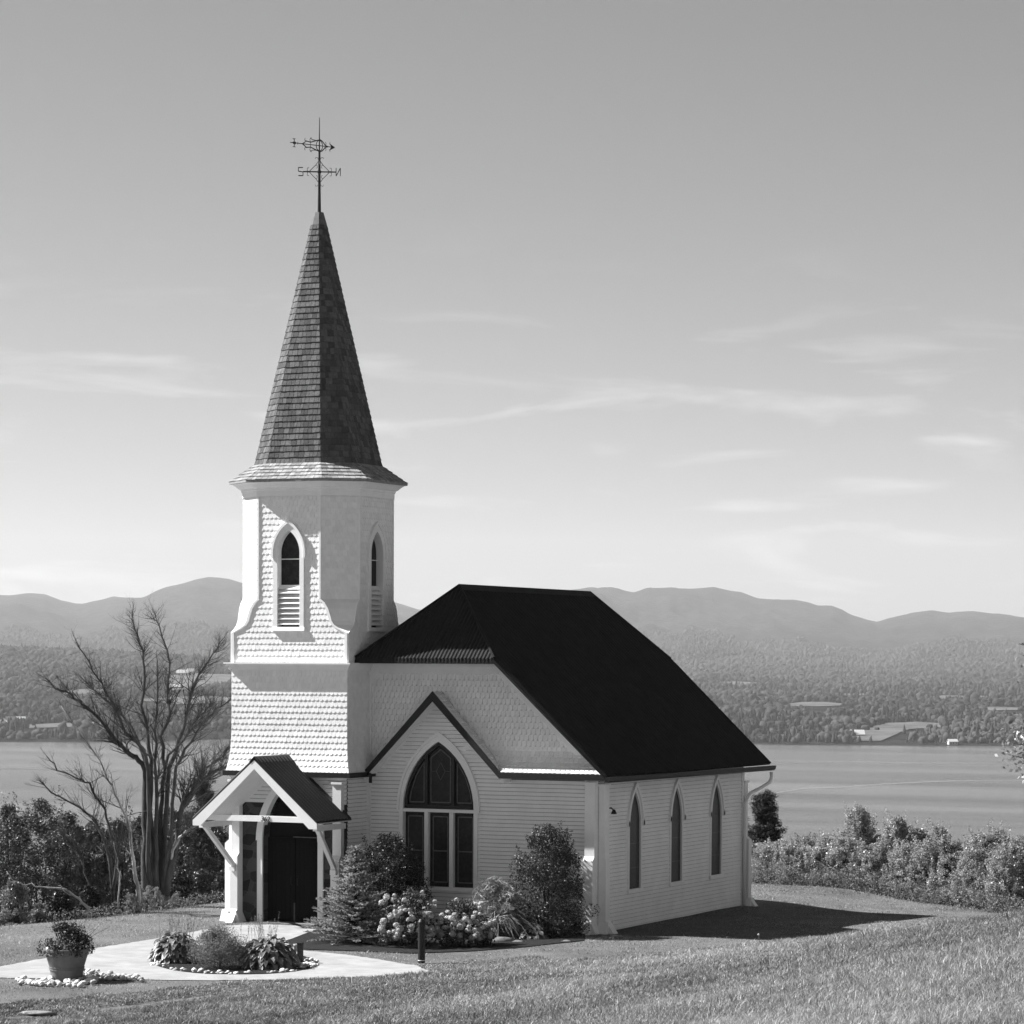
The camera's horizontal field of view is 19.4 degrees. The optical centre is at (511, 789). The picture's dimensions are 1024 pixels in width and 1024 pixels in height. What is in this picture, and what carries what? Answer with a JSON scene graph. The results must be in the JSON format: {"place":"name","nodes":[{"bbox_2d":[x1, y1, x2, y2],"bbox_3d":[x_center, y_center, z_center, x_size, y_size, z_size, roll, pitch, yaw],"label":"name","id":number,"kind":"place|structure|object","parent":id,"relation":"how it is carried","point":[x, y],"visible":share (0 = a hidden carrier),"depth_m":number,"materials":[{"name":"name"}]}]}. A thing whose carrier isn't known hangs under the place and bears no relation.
{"place":"outdoors","nodes":[
{"label":"outdoors","id":0,"kind":"place"},
{"bbox_2d":[29,722,100,727],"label":"field","id":1,"kind":"structure","parent":0,"point":[48,725],"depth_m":2531.26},
{"bbox_2d":[63,689,113,693],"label":"field","id":2,"kind":"structure","parent":0,"point":[81,691],"depth_m":3321.91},
{"bbox_2d":[158,910,202,940],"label":"seeding grass","id":3,"kind":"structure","parent":0,"point":[172,925],"depth_m":66.44,"materials":[{"name":"plant"}]},
{"bbox_2d":[139,696,231,703],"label":"field","id":4,"kind":"structure","parent":0,"point":[180,701],"depth_m":3186.40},
{"bbox_2d":[169,673,231,689],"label":"field","id":5,"kind":"structure","parent":0,"point":[221,677],"depth_m":3851.77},
{"bbox_2d":[176,670,188,674],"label":"farmhouse","id":6,"kind":"object","parent":5,"relation":"on","point":[181,672],"visible":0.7,"depth_m":3975.22,"materials":[{"name":"grey paint"}]},
{"bbox_2d":[0,924,429,979],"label":"path","id":7,"kind":"structure","parent":0,"point":[129,958],"depth_m":63.94,"materials":[{"name":"concrete"}]},
{"bbox_2d":[155,945,317,973],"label":"bed soil","id":8,"kind":"structure","parent":7,"relation":"on","point":[188,966],"depth_m":63.46,"materials":[{"name":"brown soil"}]},
{"bbox_2d":[147,931,202,963],"bbox_3d":[-7.305,3.389,64.743,1.301,0.689,1.248,1,3,26],"label":"hosta","id":9,"kind":"object","parent":8,"relation":"on","point":[163,950],"visible":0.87,"depth_m":64.44,"materials":[{"name":"grey plant"}]},
{"bbox_2d":[185,923,250,968],"bbox_3d":[-6.290,3.469,63.428,1.543,1.283,1.473,1,3,26],"label":"feathery shrub","id":10,"kind":"object","parent":8,"relation":"on","point":[231,945],"visible":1,"depth_m":63.28,"materials":[{"name":"grey plant"}]},
{"bbox_2d":[237,934,301,969],"bbox_3d":[-5.180,3.434,63.615,1.395,0.715,1.431,1,3,26],"label":"hosta","id":11,"kind":"object","parent":8,"relation":"on","point":[280,956],"visible":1,"depth_m":63.25,"materials":[{"name":"grey plant"}]},
{"bbox_2d":[297,942,303,961],"bbox_3d":[-4.580,3.555,64.668,0.110,0.500,0.110,1,3,26],"label":"garden post","id":12,"kind":"object","parent":8,"relation":"on","point":[300,950],"visible":0.82,"depth_m":64.62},
{"bbox_2d":[230,911,279,952],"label":"seeding grass","id":13,"kind":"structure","parent":0,"point":[260,926],"depth_m":66.21,"materials":[{"name":"plant"}]},
{"bbox_2d":[0,907,1023,1023],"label":"tall grass","id":14,"kind":"structure","parent":0,"point":[928,939],"depth_m":40.39,"materials":[{"name":"plant"}]},
{"bbox_2d":[0,739,1023,924],"bbox_3d":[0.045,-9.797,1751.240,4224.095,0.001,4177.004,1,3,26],"label":"lake","id":15,"kind":"structure","parent":0,"point":[960,807],"depth_m":1612.74,"materials":[{"name":"liquid"}]},
{"bbox_2d":[773,780,1022,792],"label":"slick","id":16,"kind":"object","parent":15,"relation":"on","point":[891,783],"visible":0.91,"depth_m":1616.53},
{"bbox_2d":[946,739,957,744],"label":"boathouse","id":17,"kind":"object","parent":15,"relation":"in","point":[952,741],"visible":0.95,"depth_m":2363.84,"materials":[{"name":"grey paint"}]},
{"bbox_2d":[0,577,1023,745],"bbox_3d":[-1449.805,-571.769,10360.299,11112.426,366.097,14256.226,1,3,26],"label":"hills","id":18,"kind":"structure","parent":0,"point":[740,616],"depth_m":9325.73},
{"bbox_2d":[0,617,1023,743],"bbox_3d":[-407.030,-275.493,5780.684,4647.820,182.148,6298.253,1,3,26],"label":"woods","id":19,"kind":"object","parent":18,"relation":"on","point":[765,707],"visible":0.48,"depth_m":3945.69,"materials":[{"name":"plant"}]},
{"bbox_2d":[0,883,1023,1023],"bbox_3d":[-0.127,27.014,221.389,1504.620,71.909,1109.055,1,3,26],"label":"ground","id":20,"kind":"structure","parent":0,"point":[37,993],"depth_m":71.49,"materials":[{"name":"plant"}]},
{"bbox_2d":[0,793,25,923],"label":"thicket tree","id":21,"kind":"object","parent":20,"relation":"on","point":[2,854],"visible":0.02,"depth_m":87.99,"materials":[{"name":"grey plant"}]},
{"bbox_2d":[0,877,31,925],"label":"shrub","id":22,"kind":"object","parent":20,"relation":"on","point":[14,915],"visible":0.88,"depth_m":75.28,"materials":[{"name":"grey plant"}]},
{"bbox_2d":[0,791,42,926],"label":"thicket tree","id":23,"kind":"object","parent":20,"relation":"on","point":[14,847],"visible":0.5,"depth_m":86.04,"materials":[{"name":"grey plant"}]},
{"bbox_2d":[20,1010,55,1015],"bbox_3d":[-8.694,4.109,54.904,0.692,0.082,0.401,0,3,-7],"label":"rock","id":24,"kind":"object","parent":20,"relation":"on","point":[40,1012],"visible":1,"depth_m":54.82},
{"bbox_2d":[0,785,76,923],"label":"thicket tree","id":25,"kind":"object","parent":20,"relation":"on","point":[42,805],"visible":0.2,"depth_m":86.87,"materials":[{"name":"grey plant"}]},
{"bbox_2d":[28,902,50,923],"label":"shrub","id":26,"kind":"object","parent":20,"relation":"on","point":[39,911],"visible":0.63,"depth_m":75.95,"materials":[{"name":"grey plant"}]},
{"bbox_2d":[5,846,90,911],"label":"fallen branch","id":27,"kind":"object","parent":20,"relation":"on","point":[73,895],"visible":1,"depth_m":75.73,"materials":[{"name":"wood"}]},
{"bbox_2d":[49,890,77,920],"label":"shrub","id":28,"kind":"object","parent":20,"relation":"on","point":[63,899],"visible":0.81,"depth_m":76.48,"materials":[{"name":"black plant"}]},
{"bbox_2d":[28,913,104,981],"bbox_3d":[-9.059,3.204,60.979,1.732,1.391,1.472,1,3,26],"label":"flower pot","id":29,"kind":"object","parent":20,"relation":"on","point":[66,959],"visible":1,"depth_m":60.74,"materials":[{"name":"ceramic"}]},
{"bbox_2d":[34,799,101,920],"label":"thicket tree","id":30,"kind":"object","parent":20,"relation":"on","point":[67,818],"visible":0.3,"depth_m":85.94,"materials":[{"name":"grey plant"}]},
{"bbox_2d":[24,748,118,903],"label":"bare tree","id":31,"kind":"object","parent":20,"relation":"on","point":[113,880],"visible":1,"depth_m":77.82,"materials":[{"name":"grey plant"}]},
{"bbox_2d":[76,884,103,917],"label":"shrub","id":32,"kind":"object","parent":20,"relation":"on","point":[90,895],"visible":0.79,"depth_m":77.24,"materials":[{"name":"black plant"}]},
{"bbox_2d":[57,817,125,919],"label":"thicket tree","id":33,"kind":"object","parent":20,"relation":"on","point":[92,832],"visible":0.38,"depth_m":85.82,"materials":[{"name":"grey plant"}]},
{"bbox_2d":[57,696,158,908],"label":"bare tree","id":34,"kind":"object","parent":20,"relation":"on","point":[135,878],"visible":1,"depth_m":77.07,"materials":[{"name":"grey plant"}]},
{"bbox_2d":[89,809,145,916],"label":"thicket tree","id":35,"kind":"object","parent":20,"relation":"on","point":[122,863],"visible":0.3,"depth_m":85.96,"materials":[{"name":"grey plant"}]},
{"bbox_2d":[29,888,224,922],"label":"wild plants","id":36,"kind":"object","parent":20,"relation":"on","point":[85,912],"visible":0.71,"depth_m":78.09,"materials":[{"name":"plant"}]},
{"bbox_2d":[123,892,135,913],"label":"fluffy bush","id":37,"kind":"object","parent":20,"relation":"on","point":[131,897],"visible":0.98,"depth_m":77.34,"materials":[{"name":"grey plant"}]},
{"bbox_2d":[28,596,231,896],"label":"bare tree","id":38,"kind":"object","parent":20,"relation":"on","point":[157,868],"visible":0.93,"depth_m":79.23,"materials":[{"name":"grey plant"}]},
{"bbox_2d":[114,799,160,912],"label":"thicket tree","id":39,"kind":"object","parent":20,"relation":"on","point":[136,821],"visible":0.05,"depth_m":87.95,"materials":[{"name":"grey plant"}]},
{"bbox_2d":[133,885,145,913],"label":"fluffy bush","id":40,"kind":"object","parent":20,"relation":"on","point":[140,908],"visible":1,"depth_m":77.86,"materials":[{"name":"grey plant"}]},
{"bbox_2d":[143,885,154,911],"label":"fluffy bush","id":41,"kind":"object","parent":20,"relation":"on","point":[147,896],"visible":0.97,"depth_m":78.41,"materials":[{"name":"grey plant"}]},
{"bbox_2d":[153,887,164,909],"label":"fluffy bush","id":42,"kind":"object","parent":20,"relation":"on","point":[157,895],"visible":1,"depth_m":78.89,"materials":[{"name":"grey plant"}]},
{"bbox_2d":[138,807,189,911],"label":"thicket tree","id":43,"kind":"object","parent":20,"relation":"on","point":[175,811],"visible":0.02,"depth_m":87.94,"materials":[{"name":"grey plant"}]},
{"bbox_2d":[160,895,171,909],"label":"fluffy bush","id":44,"kind":"object","parent":20,"relation":"on","point":[167,898],"visible":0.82,"depth_m":79.42,"materials":[{"name":"grey plant"}]},
{"bbox_2d":[170,891,179,908],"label":"fluffy bush","id":45,"kind":"object","parent":20,"relation":"on","point":[174,896],"visible":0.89,"depth_m":79.91,"materials":[{"name":"grey plant"}]},
{"bbox_2d":[169,865,194,907],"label":"shrub","id":46,"kind":"object","parent":20,"relation":"on","point":[179,877],"visible":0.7,"depth_m":80.75,"materials":[{"name":"black plant"}]},
{"bbox_2d":[160,806,219,908],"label":"thicket tree","id":47,"kind":"object","parent":20,"relation":"on","point":[186,844],"visible":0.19,"depth_m":86.86,"materials":[{"name":"grey plant"}]},
{"bbox_2d":[189,868,216,905],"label":"shrub","id":48,"kind":"object","parent":20,"relation":"on","point":[200,880],"visible":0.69,"depth_m":81.59,"materials":[{"name":"black plant"}]},
{"bbox_2d":[187,775,223,870],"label":"tree","id":49,"kind":"object","parent":20,"relation":"on","point":[204,789],"visible":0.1,"depth_m":89.94,"materials":[{"name":"grey plant"}]},
{"bbox_2d":[185,825,228,903],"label":"thicket tree","id":50,"kind":"object","parent":20,"relation":"on","point":[221,835],"visible":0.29,"depth_m":86.87,"materials":[{"name":"grey plant"}]},
{"bbox_2d":[212,870,224,902],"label":"shrub","id":51,"kind":"object","parent":20,"relation":"on","point":[219,881],"visible":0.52,"depth_m":82.38,"materials":[{"name":"grey plant"}]},
{"bbox_2d":[418,919,425,963],"bbox_3d":[-1.959,3.281,64.755,0.170,0.965,0.170,1,3,26],"label":"bollard","id":52,"kind":"object","parent":20,"relation":"on","point":[421,939],"visible":1,"depth_m":64.69,"materials":[{"name":"metal"}]},
{"bbox_2d":[287,925,583,952],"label":"flower bed soil","id":53,"kind":"structure","parent":20,"relation":"on","point":[345,944],"depth_m":68.78,"materials":[{"name":"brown soil"}]},
{"bbox_2d":[301,843,397,945],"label":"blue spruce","id":54,"kind":"object","parent":53,"relation":"on","point":[355,883],"visible":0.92,"depth_m":69.20,"materials":[{"name":"plant"}]},
{"bbox_2d":[341,832,435,929],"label":"lilac shrub","id":55,"kind":"object","parent":53,"relation":"on","point":[391,851],"visible":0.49,"depth_m":72.66,"materials":[{"name":"black plant"}]},
{"bbox_2d":[377,888,445,946],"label":"hydrangea","id":56,"kind":"object","parent":53,"relation":"on","point":[405,932],"visible":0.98,"depth_m":68.21,"materials":[{"name":"white plant"}]},
{"bbox_2d":[431,898,497,946],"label":"hydrangea","id":57,"kind":"object","parent":53,"relation":"on","point":[465,930],"visible":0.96,"depth_m":68.46,"materials":[{"name":"white plant"}]},
{"bbox_2d":[450,876,552,941],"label":"ornamental grass","id":58,"kind":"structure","parent":53,"relation":"on","point":[506,924],"depth_m":70.81,"materials":[{"name":"grey plant"}]},
{"bbox_2d":[493,937,514,940],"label":"rock","id":59,"kind":"object","parent":53,"relation":"on","point":[503,939],"visible":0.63,"depth_m":69.67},
{"bbox_2d":[517,923,550,938],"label":"hosta","id":60,"kind":"object","parent":53,"relation":"on","point":[541,932],"visible":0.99,"depth_m":70.36,"materials":[{"name":"grey plant"}]},
{"bbox_2d":[504,820,599,936],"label":"tall shrub","id":61,"kind":"object","parent":53,"relation":"on","point":[549,871],"visible":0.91,"depth_m":71.22,"materials":[{"name":"grey plant"}]},
{"bbox_2d":[193,117,775,934],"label":"church","id":62,"kind":"structure","parent":20,"relation":"on","point":[463,737],"depth_m":74.14,"materials":[{"name":"paint"}]},
{"bbox_2d":[268,837,295,920],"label":"door","id":63,"kind":"structure","parent":62,"relation":"in","point":[281,850],"depth_m":74.70,"materials":[{"name":"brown wood"}]},
{"bbox_2d":[271,520,305,630],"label":"belfry window","id":64,"kind":"structure","parent":62,"relation":"in","point":[288,549],"depth_m":74.12,"materials":[{"name":"white paint"}]},
{"bbox_2d":[296,838,317,921],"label":"door","id":65,"kind":"structure","parent":62,"relation":"in","point":[306,848],"depth_m":74.39,"materials":[{"name":"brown wood"}]},
{"bbox_2d":[367,522,387,631],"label":"belfry window","id":66,"kind":"structure","parent":62,"relation":"in","point":[377,552],"depth_m":74.84,"materials":[{"name":"white paint"}]},
{"bbox_2d":[396,732,479,892],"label":"great window","id":67,"kind":"structure","parent":62,"relation":"in","point":[438,804],"depth_m":73.90,"materials":[{"name":"glass"}]},
{"bbox_2d":[626,782,644,893],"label":"side window","id":68,"kind":"structure","parent":62,"relation":"in","point":[636,813],"depth_m":74.04,"materials":[{"name":"glass"}]},
{"bbox_2d":[668,778,685,886],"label":"side window","id":69,"kind":"structure","parent":62,"relation":"in","point":[677,812],"depth_m":76.47,"materials":[{"name":"glass"}]},
{"bbox_2d":[708,775,724,879],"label":"side window","id":70,"kind":"structure","parent":62,"relation":"in","point":[717,801],"depth_m":78.95,"materials":[{"name":"glass"}]},
{"bbox_2d":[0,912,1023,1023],"bbox_3d":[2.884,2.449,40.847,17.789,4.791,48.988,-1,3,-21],"label":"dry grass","id":71,"kind":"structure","parent":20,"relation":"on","point":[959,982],"depth_m":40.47,"materials":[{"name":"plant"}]},
{"bbox_2d":[752,838,774,883],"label":"young poplar","id":72,"kind":"object","parent":20,"relation":"on","point":[755,846],"visible":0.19,"depth_m":91.26,"materials":[{"name":"grey plant"}]},
{"bbox_2d":[748,789,787,843],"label":"pine tree","id":73,"kind":"object","parent":20,"relation":"on","point":[765,819],"visible":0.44,"depth_m":92.92,"materials":[{"name":"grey plant"}]},
{"bbox_2d":[751,843,790,883],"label":"lakeside bush","id":74,"kind":"object","parent":20,"relation":"on","point":[766,852],"visible":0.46,"depth_m":90.30,"materials":[{"name":"grey plant"}]},
{"bbox_2d":[754,838,797,884],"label":"young poplar","id":75,"kind":"object","parent":20,"relation":"on","point":[777,844],"visible":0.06,"depth_m":91.86,"materials":[{"name":"grey plant"}]},
{"bbox_2d":[767,840,812,884],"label":"lakeside bush","id":76,"kind":"object","parent":20,"relation":"on","point":[790,849],"visible":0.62,"depth_m":89.89,"materials":[{"name":"grey plant"}]},
{"bbox_2d":[788,831,820,884],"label":"bush","id":77,"kind":"object","parent":20,"relation":"on","point":[804,840],"visible":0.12,"depth_m":92.21,"materials":[{"name":"grey plant"}]},
{"bbox_2d":[790,844,840,887],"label":"lakeside bush","id":78,"kind":"object","parent":20,"relation":"on","point":[818,853],"visible":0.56,"depth_m":89.49,"materials":[{"name":"grey plant"}]},
{"bbox_2d":[809,829,850,888],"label":"bush","id":79,"kind":"object","parent":20,"relation":"on","point":[825,840],"visible":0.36,"depth_m":90.16,"materials":[{"name":"grey plant"}]},
{"bbox_2d":[820,830,871,890],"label":"lakeside bush","id":80,"kind":"object","parent":20,"relation":"on","point":[843,856],"visible":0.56,"depth_m":89.11,"materials":[{"name":"grey plant"}]},
{"bbox_2d":[836,801,877,873],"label":"young poplar","id":81,"kind":"object","parent":20,"relation":"on","point":[856,819],"visible":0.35,"depth_m":90.57,"materials":[{"name":"grey plant"}]},
{"bbox_2d":[844,840,893,894],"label":"lakeside bush","id":82,"kind":"object","parent":20,"relation":"on","point":[868,853],"visible":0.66,"depth_m":88.46,"materials":[{"name":"grey plant"}]},
{"bbox_2d":[866,828,890,877],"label":"young poplar","id":83,"kind":"object","parent":20,"relation":"on","point":[877,834],"visible":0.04,"depth_m":90.79,"materials":[{"name":"grey plant"}]},
{"bbox_2d":[751,857,1023,913],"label":"wild plants","id":84,"kind":"object","parent":20,"relation":"on","point":[885,886],"visible":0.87,"depth_m":87.05,"materials":[{"name":"plant"}]},
{"bbox_2d":[870,807,917,886],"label":"young poplar","id":85,"kind":"object","parent":20,"relation":"on","point":[899,832],"visible":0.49,"depth_m":88.57,"materials":[{"name":"grey plant"}]},
{"bbox_2d":[878,839,928,899],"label":"lakeside bush","id":86,"kind":"object","parent":20,"relation":"on","point":[899,862],"visible":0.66,"depth_m":87.49,"materials":[{"name":"grey plant"}]},
{"bbox_2d":[899,818,940,901],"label":"bush","id":87,"kind":"object","parent":20,"relation":"on","point":[919,833],"visible":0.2,"depth_m":88.89,"materials":[{"name":"grey plant"}]},
{"bbox_2d":[898,832,948,904],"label":"lakeside bush","id":88,"kind":"object","parent":20,"relation":"on","point":[928,846],"visible":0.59,"depth_m":86.83,"materials":[{"name":"grey plant"}]},
{"bbox_2d":[928,818,954,893],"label":"young poplar","id":89,"kind":"object","parent":20,"relation":"on","point":[940,830],"visible":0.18,"depth_m":88.94,"materials":[{"name":"grey plant"}]},
{"bbox_2d":[926,847,971,905],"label":"lakeside bush","id":90,"kind":"object","parent":20,"relation":"on","point":[952,859],"visible":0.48,"depth_m":86.00,"materials":[{"name":"grey plant"}]},
{"bbox_2d":[928,838,983,905],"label":"bush","id":91,"kind":"object","parent":20,"relation":"on","point":[954,847],"visible":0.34,"depth_m":86.29,"materials":[{"name":"grey plant"}]},
{"bbox_2d":[942,843,998,910],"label":"lakeside bush","id":92,"kind":"object","parent":20,"relation":"on","point":[970,855],"visible":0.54,"depth_m":84.81,"materials":[{"name":"grey plant"}]},
{"bbox_2d":[955,826,999,907],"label":"bush","id":93,"kind":"object","parent":20,"relation":"on","point":[976,840],"visible":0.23,"depth_m":86.03,"materials":[{"name":"grey plant"}]},
{"bbox_2d":[973,818,1023,898],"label":"young poplar","id":94,"kind":"object","parent":20,"relation":"on","point":[998,835],"visible":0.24,"depth_m":86.06,"materials":[{"name":"grey plant"}]},
{"bbox_2d":[980,839,1023,912],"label":"lakeside bush","id":95,"kind":"object","parent":20,"relation":"on","point":[1001,858],"visible":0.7,"depth_m":83.12,"materials":[{"name":"grey plant"}]},
{"bbox_2d":[990,833,1023,909],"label":"bush","id":96,"kind":"object","parent":20,"relation":"on","point":[1018,842],"visible":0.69,"depth_m":83.19,"materials":[{"name":"grey plant"}]},
{"bbox_2d":[990,642,1023,782],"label":"maple tree","id":97,"kind":"object","parent":20,"relation":"on","point":[1011,757],"visible":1,"depth_m":61.92,"materials":[{"name":"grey plant"}]},
{"bbox_2d":[0,0,1023,621],"label":"sky","id":98,"kind":"structure","parent":0,"point":[638,295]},
{"bbox_2d":[727,681,756,683],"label":"field","id":99,"kind":"structure","parent":0,"point":[733,682],"depth_m":4724.44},
{"bbox_2d":[789,702,841,705],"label":"field","id":100,"kind":"structure","parent":0,"point":[815,704],"depth_m":3252.56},
{"bbox_2d":[820,762,905,762],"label":"slick","id":101,"kind":"object","parent":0,"point":[879,762],"visible":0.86,"depth_m":1958.11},
{"bbox_2d":[854,722,940,740],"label":"field","id":102,"kind":"structure","parent":0,"point":[886,730],"depth_m":2555.21,"materials":[{"name":"plant"}]},
{"bbox_2d":[854,730,864,735],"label":"barn","id":103,"kind":"structure","parent":102,"relation":"on","point":[860,732],"depth_m":2451.52,"materials":[{"name":"grey"}]},
{"bbox_2d":[930,695,986,698],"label":"field","id":104,"kind":"structure","parent":0,"point":[942,696],"depth_m":3775.75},
{"bbox_2d":[987,707,1017,709],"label":"field","id":105,"kind":"structure","parent":0,"point":[1004,708],"depth_m":3135.71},
{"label":"field","id":106,"kind":"structure","parent":0,"visible":0},
{"bbox_2d":[5,716,15,722],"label":"cottage","id":107,"kind":"structure","parent":106,"relation":"on","point":[6,718],"depth_m":2584.92,"materials":[{"name":"grey paint"}]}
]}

